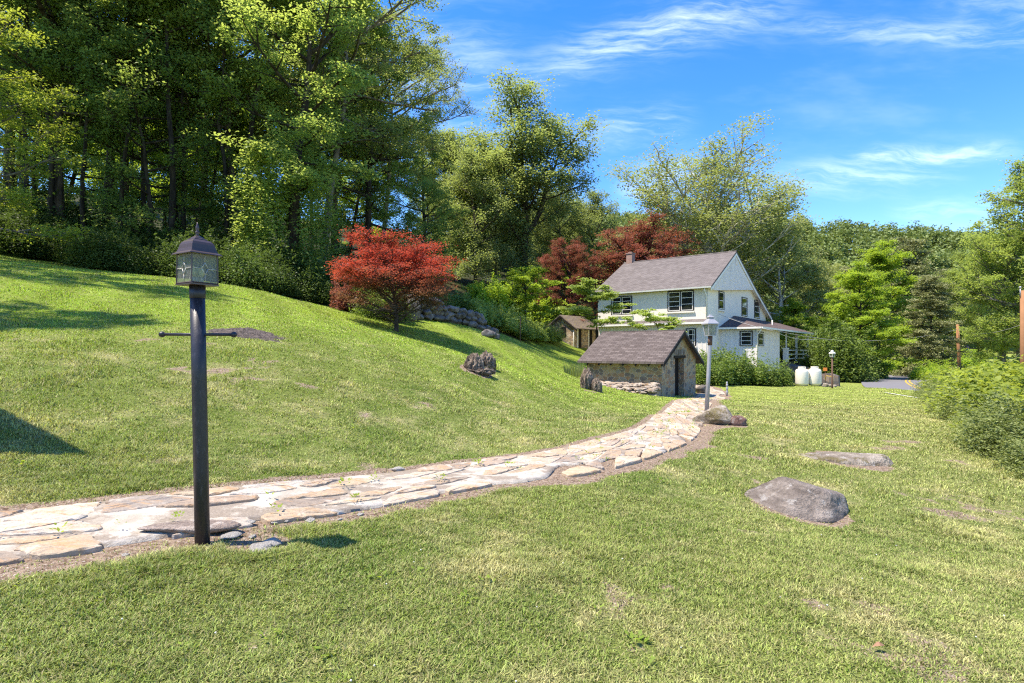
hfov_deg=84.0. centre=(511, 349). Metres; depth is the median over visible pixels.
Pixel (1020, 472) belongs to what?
hedge bush
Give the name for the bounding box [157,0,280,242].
slim tree
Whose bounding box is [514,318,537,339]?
bank bush
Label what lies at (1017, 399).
hedge bush
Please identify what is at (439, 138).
woodland tree
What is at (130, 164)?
understory tree
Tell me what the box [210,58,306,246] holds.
understory tree
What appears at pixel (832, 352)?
lamp post
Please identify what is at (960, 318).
oak tree
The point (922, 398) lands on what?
hedge bush
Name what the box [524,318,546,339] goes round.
bank bush
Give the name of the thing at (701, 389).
step stone
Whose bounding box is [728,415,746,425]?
rock
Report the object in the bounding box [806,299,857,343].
bright green maple
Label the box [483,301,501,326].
bank bush
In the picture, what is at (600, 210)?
broadleaf tree
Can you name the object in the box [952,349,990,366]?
roadside bush
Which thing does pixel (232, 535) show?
mortar chip
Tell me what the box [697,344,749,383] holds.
azalea bush
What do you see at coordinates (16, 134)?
understory tree
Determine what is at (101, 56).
slim tree
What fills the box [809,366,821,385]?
gas tank
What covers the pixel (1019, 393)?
hedge bush
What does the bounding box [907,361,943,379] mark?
roadside bush
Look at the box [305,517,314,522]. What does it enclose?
mortar chip
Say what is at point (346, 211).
woodland tree
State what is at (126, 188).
woodland tree
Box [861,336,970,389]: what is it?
road
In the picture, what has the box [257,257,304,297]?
undergrowth bush
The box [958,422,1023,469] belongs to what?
hedge bush
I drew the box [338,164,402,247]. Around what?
woodland tree
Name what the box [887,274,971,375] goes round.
hemlock tree
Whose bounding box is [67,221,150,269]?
undergrowth bush
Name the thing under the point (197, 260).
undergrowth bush
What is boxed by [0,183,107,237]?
undergrowth bush
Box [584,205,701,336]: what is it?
copper maple
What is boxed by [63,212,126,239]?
undergrowth bush
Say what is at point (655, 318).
dogwood tree
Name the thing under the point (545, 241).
broadleaf tree
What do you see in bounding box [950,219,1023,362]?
oak tree
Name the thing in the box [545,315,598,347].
stone shed
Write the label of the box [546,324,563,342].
bank bush
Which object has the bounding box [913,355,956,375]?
roadside bush
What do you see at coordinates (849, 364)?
bush
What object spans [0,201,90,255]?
undergrowth bush
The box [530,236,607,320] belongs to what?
copper maple
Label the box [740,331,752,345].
window
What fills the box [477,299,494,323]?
bank bush
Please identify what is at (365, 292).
green shrub
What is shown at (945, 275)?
hemlock tree
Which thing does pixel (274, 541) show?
mortar chip
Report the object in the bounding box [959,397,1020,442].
hedge bush
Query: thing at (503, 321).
bank bush
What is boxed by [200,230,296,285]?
undergrowth bush
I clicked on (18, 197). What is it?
yellow green tree
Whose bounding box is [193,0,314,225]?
slim tree
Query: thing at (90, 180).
understory tree
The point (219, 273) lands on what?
undergrowth bush
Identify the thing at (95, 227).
undergrowth bush
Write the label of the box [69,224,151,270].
undergrowth bush
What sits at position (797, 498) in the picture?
boulder
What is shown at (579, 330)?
door
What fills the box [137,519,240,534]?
edging slab
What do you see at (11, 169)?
woodland tree
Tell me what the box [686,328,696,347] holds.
window
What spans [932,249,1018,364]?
oak tree
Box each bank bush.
[448,289,487,319]
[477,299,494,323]
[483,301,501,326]
[484,301,512,327]
[490,302,527,333]
[491,308,518,331]
[509,312,530,335]
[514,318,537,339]
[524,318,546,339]
[531,323,550,341]
[538,322,554,341]
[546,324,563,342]
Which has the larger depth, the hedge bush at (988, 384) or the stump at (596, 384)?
the stump at (596, 384)
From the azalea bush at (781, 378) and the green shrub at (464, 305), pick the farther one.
the azalea bush at (781, 378)
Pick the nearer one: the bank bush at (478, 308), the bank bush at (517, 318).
the bank bush at (478, 308)
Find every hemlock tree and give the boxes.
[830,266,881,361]
[865,235,950,362]
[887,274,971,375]
[915,267,981,361]
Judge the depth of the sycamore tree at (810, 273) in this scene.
67.83 m
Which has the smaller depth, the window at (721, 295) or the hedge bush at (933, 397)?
the hedge bush at (933, 397)
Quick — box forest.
[447,207,1019,340]
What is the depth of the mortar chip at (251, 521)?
3.48 m
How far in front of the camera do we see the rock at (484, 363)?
12.55 m
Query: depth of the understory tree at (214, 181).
32.66 m
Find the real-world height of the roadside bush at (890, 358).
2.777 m
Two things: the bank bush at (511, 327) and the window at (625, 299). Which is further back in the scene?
the window at (625, 299)
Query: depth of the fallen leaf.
2.41 m
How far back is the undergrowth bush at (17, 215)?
23.89 m
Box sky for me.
[0,0,1023,249]
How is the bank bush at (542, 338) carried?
on the ground at (566, 352)
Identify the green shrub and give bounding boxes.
[348,277,416,320]
[350,286,387,307]
[406,293,457,313]
[437,282,481,311]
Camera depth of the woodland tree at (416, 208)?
88.84 m
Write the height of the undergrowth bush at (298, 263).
3.176 m
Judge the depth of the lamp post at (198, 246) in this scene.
3.08 m
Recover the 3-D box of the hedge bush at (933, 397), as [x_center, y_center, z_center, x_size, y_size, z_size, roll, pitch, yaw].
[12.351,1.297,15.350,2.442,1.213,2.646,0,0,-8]
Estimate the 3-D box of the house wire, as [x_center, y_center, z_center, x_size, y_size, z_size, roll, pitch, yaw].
[19.385,-1.596,39.612,10.468,1.716,3.274,0,0,-28]
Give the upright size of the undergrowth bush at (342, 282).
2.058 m
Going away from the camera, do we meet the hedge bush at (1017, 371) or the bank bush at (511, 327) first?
the hedge bush at (1017, 371)
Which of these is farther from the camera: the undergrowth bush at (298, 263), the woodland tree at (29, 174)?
the woodland tree at (29, 174)
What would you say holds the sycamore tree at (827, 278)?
on the ground at (566, 352)
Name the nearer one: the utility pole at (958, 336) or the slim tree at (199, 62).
the slim tree at (199, 62)
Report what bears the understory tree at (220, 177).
on the ground at (566, 352)
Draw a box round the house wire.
[719,314,813,339]
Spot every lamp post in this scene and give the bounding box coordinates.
[158,222,236,545]
[701,314,718,410]
[829,350,835,387]
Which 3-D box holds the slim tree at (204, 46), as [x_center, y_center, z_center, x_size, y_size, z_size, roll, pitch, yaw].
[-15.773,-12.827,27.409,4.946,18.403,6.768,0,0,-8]
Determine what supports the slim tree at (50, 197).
on the ground at (566, 352)
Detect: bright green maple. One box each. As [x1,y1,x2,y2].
[774,298,816,348]
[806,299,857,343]
[819,259,918,370]
[825,239,937,368]
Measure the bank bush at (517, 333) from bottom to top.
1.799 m
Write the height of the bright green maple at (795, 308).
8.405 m
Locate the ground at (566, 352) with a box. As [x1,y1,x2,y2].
[0,188,1023,682]
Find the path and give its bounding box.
[0,384,725,565]
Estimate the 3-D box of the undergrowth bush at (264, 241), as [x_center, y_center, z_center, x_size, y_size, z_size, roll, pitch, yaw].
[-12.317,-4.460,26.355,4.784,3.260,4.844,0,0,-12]
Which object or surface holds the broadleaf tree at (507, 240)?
on the ground at (566, 352)
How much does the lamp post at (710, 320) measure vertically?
2.056 m
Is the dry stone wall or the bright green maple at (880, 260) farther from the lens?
the bright green maple at (880, 260)
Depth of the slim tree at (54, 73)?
24.72 m
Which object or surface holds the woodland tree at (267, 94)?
on the ground at (566, 352)
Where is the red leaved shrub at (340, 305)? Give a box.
[329,279,365,310]
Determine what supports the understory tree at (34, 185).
on the ground at (566, 352)
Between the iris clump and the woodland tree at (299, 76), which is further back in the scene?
the woodland tree at (299, 76)
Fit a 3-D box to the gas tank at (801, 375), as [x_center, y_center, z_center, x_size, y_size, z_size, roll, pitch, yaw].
[17.529,1.572,34.400,0.750,1.140,0.750,0,0,0]
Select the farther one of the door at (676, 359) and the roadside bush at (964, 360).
the roadside bush at (964, 360)
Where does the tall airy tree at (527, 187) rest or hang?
on the ground at (566, 352)
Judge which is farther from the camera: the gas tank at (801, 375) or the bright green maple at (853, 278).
the bright green maple at (853, 278)
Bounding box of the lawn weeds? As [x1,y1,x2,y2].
[3,387,1014,682]
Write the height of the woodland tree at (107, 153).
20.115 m
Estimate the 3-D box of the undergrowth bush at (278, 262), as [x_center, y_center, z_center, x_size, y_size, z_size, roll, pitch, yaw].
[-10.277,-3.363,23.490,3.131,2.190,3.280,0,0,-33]
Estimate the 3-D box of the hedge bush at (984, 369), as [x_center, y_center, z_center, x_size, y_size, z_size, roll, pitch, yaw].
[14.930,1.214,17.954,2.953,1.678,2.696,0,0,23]
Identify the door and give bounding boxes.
[578,329,580,347]
[589,330,591,346]
[675,358,677,394]
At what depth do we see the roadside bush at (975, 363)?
52.02 m
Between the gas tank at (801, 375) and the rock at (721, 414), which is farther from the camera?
the gas tank at (801, 375)
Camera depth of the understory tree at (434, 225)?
31.01 m
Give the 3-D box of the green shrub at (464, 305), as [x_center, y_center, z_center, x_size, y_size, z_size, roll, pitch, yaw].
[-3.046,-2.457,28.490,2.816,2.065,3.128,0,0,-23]
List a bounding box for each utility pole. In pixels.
[956,324,960,365]
[1019,286,1023,366]
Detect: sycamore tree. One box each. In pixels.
[588,109,835,282]
[702,193,810,322]
[732,192,839,349]
[782,251,853,347]
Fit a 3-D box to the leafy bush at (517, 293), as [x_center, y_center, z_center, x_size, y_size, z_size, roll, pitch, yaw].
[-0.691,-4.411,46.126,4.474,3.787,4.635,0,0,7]
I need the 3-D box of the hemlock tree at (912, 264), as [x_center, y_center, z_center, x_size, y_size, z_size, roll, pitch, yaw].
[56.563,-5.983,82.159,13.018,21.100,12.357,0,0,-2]
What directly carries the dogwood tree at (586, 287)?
on the ground at (566, 352)
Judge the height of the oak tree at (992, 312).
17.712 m
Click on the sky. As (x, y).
(900, 111)
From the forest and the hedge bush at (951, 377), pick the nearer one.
the hedge bush at (951, 377)
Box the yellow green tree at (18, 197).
[0,0,96,247]
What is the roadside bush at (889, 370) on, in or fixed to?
on the ground at (566, 352)
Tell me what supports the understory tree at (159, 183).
on the ground at (566, 352)
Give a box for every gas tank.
[795,366,808,385]
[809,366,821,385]
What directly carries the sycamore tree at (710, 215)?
on the ground at (566, 352)
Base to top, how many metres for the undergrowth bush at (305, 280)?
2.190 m
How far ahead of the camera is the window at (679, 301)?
39.13 m
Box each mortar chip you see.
[219,531,241,539]
[246,519,255,523]
[249,542,271,551]
[262,537,281,546]
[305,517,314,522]
[390,466,404,471]
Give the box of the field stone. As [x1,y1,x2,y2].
[481,329,496,337]
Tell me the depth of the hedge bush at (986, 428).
8.31 m
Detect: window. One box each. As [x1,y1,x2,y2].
[610,296,632,316]
[666,290,694,313]
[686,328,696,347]
[718,291,725,311]
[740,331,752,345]
[741,297,747,316]
[754,300,759,318]
[758,331,763,345]
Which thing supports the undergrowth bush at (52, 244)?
on the ground at (566, 352)
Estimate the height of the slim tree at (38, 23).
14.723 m
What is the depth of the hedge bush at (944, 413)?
13.56 m
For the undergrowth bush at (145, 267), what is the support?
on the ground at (566, 352)
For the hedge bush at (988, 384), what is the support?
on the ground at (566, 352)
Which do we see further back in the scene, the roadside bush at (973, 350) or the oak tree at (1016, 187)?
the roadside bush at (973, 350)
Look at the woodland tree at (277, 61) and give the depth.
65.44 m
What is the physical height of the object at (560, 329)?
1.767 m
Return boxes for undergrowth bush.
[0,176,67,217]
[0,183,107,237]
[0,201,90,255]
[0,205,73,251]
[0,217,69,259]
[5,204,38,226]
[39,227,78,258]
[40,241,72,261]
[51,218,142,265]
[54,195,137,234]
[55,219,143,263]
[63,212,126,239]
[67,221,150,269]
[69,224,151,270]
[84,219,146,246]
[101,243,150,271]
[102,211,177,248]
[117,231,185,276]
[134,224,187,249]
[150,233,221,281]
[152,218,241,276]
[156,211,243,250]
[177,244,235,283]
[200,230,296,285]
[202,226,303,259]
[221,244,298,293]
[222,223,334,291]
[226,244,296,289]
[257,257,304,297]
[287,252,334,297]
[294,269,335,303]
[311,263,349,290]
[324,242,376,272]
[332,255,390,289]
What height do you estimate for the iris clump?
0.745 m
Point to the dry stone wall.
(464, 316)
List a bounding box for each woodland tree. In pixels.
[0,0,180,222]
[0,5,91,192]
[0,117,68,197]
[2,0,184,224]
[2,5,221,225]
[3,5,67,188]
[50,0,262,243]
[90,144,168,218]
[137,0,326,242]
[182,29,286,234]
[219,8,355,256]
[248,38,302,165]
[260,15,415,266]
[278,7,442,263]
[283,115,379,249]
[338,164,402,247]
[375,126,473,279]
[401,124,477,277]
[403,169,432,233]
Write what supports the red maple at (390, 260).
on the ground at (566, 352)
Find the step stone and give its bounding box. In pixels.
[696,385,705,392]
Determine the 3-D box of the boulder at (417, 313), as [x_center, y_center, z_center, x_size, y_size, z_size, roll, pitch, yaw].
[-4.317,-1.655,24.092,0.837,1.037,0.565,0,0,-18]
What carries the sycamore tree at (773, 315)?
on the ground at (566, 352)
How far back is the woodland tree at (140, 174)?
61.51 m
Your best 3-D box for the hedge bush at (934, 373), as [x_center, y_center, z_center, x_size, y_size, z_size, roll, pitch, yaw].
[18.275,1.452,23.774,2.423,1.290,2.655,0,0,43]
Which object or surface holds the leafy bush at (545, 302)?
on the ground at (566, 352)
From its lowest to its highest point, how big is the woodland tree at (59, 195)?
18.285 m
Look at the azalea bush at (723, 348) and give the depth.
35.98 m
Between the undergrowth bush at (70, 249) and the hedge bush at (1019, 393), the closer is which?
the hedge bush at (1019, 393)
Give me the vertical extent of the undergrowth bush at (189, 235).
2.606 m
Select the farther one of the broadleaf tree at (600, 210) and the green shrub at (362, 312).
the broadleaf tree at (600, 210)
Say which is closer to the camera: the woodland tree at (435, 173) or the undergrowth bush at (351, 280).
the undergrowth bush at (351, 280)
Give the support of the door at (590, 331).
in the stone shed
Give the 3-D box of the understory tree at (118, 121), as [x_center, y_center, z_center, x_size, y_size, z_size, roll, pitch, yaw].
[-16.459,-8.942,26.041,6.937,11.005,6.386,0,0,34]
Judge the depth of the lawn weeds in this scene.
2.92 m
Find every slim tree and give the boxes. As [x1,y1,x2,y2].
[0,0,74,217]
[0,0,97,219]
[23,0,139,236]
[57,0,194,237]
[91,0,187,228]
[117,0,228,241]
[133,0,232,240]
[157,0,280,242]
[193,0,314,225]
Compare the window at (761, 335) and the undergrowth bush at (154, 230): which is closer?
the undergrowth bush at (154, 230)
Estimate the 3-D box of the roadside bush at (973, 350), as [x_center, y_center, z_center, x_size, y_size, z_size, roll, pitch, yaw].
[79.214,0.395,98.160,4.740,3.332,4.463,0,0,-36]
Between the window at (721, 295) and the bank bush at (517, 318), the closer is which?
the bank bush at (517, 318)
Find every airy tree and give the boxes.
[219,0,451,263]
[326,4,482,240]
[446,62,613,303]
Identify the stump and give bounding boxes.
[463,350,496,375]
[580,367,592,389]
[591,378,602,392]
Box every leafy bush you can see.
[461,269,513,312]
[484,271,530,316]
[526,289,568,326]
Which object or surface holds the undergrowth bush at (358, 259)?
on the ground at (566, 352)
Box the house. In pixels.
[595,251,815,379]
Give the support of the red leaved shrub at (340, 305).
on the ground at (566, 352)
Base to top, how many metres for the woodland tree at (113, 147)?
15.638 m
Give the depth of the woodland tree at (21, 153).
63.08 m
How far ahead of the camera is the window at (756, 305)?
46.70 m
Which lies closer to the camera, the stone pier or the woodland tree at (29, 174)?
the stone pier
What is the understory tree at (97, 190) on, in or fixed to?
on the ground at (566, 352)
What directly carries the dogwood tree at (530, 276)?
on the ground at (566, 352)
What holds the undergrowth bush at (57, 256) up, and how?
on the ground at (566, 352)
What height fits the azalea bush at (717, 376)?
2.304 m
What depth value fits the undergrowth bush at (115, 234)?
25.21 m
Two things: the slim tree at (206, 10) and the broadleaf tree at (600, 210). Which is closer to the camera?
the slim tree at (206, 10)
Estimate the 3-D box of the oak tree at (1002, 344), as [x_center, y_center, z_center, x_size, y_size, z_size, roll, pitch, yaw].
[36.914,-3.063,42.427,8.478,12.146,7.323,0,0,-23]
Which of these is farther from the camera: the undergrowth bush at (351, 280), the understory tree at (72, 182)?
the understory tree at (72, 182)
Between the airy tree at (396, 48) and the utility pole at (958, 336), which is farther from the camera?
the utility pole at (958, 336)
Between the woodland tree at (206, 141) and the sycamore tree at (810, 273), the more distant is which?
the sycamore tree at (810, 273)
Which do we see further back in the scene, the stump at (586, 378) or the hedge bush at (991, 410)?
the stump at (586, 378)
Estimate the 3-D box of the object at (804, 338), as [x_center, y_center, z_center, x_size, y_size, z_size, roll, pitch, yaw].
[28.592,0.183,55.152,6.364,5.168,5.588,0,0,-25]
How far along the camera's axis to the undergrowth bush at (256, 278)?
21.77 m
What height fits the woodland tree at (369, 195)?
16.841 m
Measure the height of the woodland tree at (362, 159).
16.108 m
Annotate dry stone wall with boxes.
[401,294,498,333]
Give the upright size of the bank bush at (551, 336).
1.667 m
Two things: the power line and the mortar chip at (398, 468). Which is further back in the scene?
the power line
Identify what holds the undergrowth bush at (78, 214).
on the ground at (566, 352)
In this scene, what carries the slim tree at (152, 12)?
on the ground at (566, 352)
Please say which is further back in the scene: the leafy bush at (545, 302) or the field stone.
the leafy bush at (545, 302)
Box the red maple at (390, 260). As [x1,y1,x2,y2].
[322,223,466,331]
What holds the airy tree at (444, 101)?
on the ground at (566, 352)
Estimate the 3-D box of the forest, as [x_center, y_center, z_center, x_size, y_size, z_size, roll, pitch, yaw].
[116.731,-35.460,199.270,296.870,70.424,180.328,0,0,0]
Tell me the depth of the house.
40.86 m
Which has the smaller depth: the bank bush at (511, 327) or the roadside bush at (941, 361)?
the bank bush at (511, 327)
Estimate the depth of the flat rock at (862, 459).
7.26 m
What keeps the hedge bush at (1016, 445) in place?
on the ground at (566, 352)
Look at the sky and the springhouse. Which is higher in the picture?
the sky
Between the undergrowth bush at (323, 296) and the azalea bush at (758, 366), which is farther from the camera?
the azalea bush at (758, 366)
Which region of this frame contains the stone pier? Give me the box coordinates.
[822,373,839,385]
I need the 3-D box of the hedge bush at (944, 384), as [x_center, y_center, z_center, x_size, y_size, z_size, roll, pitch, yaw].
[12.097,1.105,14.333,2.977,1.548,2.717,0,0,30]
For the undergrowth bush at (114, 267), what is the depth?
21.86 m
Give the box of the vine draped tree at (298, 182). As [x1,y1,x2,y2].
[195,0,394,276]
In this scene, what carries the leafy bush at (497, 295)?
on the ground at (566, 352)
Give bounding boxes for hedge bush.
[906,371,940,396]
[913,373,965,402]
[915,370,946,391]
[917,369,967,409]
[918,363,1007,414]
[918,378,961,410]
[922,377,972,420]
[924,385,1023,452]
[931,362,998,391]
[935,366,966,377]
[935,385,1023,458]
[936,375,991,417]
[946,388,990,423]
[947,354,1023,429]
[947,370,1003,381]
[956,356,1022,421]
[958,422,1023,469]
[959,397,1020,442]
[968,376,1022,405]
[980,417,1023,473]
[991,390,1023,429]
[1000,439,1023,478]
[1001,384,1023,409]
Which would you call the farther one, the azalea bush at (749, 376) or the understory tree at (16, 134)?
the understory tree at (16, 134)
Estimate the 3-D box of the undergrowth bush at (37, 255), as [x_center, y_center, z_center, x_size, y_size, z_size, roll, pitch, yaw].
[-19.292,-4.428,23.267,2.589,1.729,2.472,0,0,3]
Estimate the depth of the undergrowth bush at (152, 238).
24.81 m
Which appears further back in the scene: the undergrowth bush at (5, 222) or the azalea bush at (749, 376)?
the azalea bush at (749, 376)
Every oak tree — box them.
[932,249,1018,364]
[936,270,992,350]
[947,154,1023,334]
[948,225,1023,367]
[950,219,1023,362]
[968,264,1016,359]
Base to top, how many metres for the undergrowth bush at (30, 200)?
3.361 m
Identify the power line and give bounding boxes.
[725,316,953,340]
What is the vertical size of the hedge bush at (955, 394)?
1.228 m
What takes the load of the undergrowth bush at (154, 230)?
on the ground at (566, 352)
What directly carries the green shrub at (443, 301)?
on the ground at (566, 352)
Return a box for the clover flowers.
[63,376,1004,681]
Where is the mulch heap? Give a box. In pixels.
[206,327,284,341]
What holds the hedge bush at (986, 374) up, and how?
on the ground at (566, 352)
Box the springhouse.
[577,330,703,396]
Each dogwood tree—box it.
[487,265,567,322]
[535,261,579,305]
[553,276,637,338]
[619,308,686,331]
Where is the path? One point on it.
(30, 534)
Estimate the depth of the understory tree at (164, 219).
55.66 m
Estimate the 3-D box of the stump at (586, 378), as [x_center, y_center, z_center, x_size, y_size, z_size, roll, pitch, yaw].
[2.678,1.161,20.467,0.504,1.116,0.429,0,0,0]
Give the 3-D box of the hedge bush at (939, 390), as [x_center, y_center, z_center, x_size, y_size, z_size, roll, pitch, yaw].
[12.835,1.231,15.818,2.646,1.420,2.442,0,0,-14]
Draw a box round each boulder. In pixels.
[403,299,420,320]
[744,476,848,522]
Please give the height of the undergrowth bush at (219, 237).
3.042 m
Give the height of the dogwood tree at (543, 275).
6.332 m
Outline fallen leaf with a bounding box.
[872,641,883,646]
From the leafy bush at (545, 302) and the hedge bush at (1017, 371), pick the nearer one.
the hedge bush at (1017, 371)
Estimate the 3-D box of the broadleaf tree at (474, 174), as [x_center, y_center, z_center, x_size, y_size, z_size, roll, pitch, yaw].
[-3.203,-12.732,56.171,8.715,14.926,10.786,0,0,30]
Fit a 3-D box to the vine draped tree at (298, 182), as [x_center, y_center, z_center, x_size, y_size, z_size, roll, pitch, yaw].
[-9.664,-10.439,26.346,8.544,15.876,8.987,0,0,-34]
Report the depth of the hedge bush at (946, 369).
21.89 m
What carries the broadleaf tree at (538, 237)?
on the ground at (566, 352)
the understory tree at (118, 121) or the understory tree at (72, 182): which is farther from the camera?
the understory tree at (72, 182)
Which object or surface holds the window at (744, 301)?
in the house
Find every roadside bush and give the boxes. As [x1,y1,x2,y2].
[881,353,906,369]
[883,356,896,374]
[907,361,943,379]
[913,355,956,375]
[924,354,955,365]
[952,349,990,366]
[960,345,985,357]
[960,357,996,370]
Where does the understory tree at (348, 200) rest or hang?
on the ground at (566, 352)
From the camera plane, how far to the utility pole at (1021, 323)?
33.45 m
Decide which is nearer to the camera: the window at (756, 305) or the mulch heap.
the mulch heap
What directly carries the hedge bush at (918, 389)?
on the ground at (566, 352)
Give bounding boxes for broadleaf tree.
[411,123,498,279]
[432,143,524,288]
[455,146,530,283]
[511,192,576,289]
[517,187,597,299]
[553,186,624,314]
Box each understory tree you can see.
[0,18,114,222]
[0,41,164,218]
[0,75,78,194]
[15,62,136,209]
[63,77,180,220]
[64,18,239,246]
[73,75,152,224]
[115,87,221,229]
[129,74,237,223]
[147,60,263,237]
[179,123,257,241]
[192,56,325,239]
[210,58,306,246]
[320,82,408,260]
[381,174,455,288]
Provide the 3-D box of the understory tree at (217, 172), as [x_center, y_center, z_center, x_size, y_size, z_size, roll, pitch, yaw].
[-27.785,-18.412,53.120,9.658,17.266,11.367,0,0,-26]
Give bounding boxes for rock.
[692,405,732,424]
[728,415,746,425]
[798,452,893,466]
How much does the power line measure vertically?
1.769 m
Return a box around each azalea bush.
[696,343,736,367]
[696,352,733,384]
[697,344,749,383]
[703,342,771,384]
[733,355,779,384]
[750,355,795,386]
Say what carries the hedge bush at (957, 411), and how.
on the ground at (566, 352)
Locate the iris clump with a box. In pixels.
[563,361,582,376]
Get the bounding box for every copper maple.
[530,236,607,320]
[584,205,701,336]
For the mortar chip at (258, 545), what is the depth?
3.08 m
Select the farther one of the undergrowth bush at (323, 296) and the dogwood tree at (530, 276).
the dogwood tree at (530, 276)

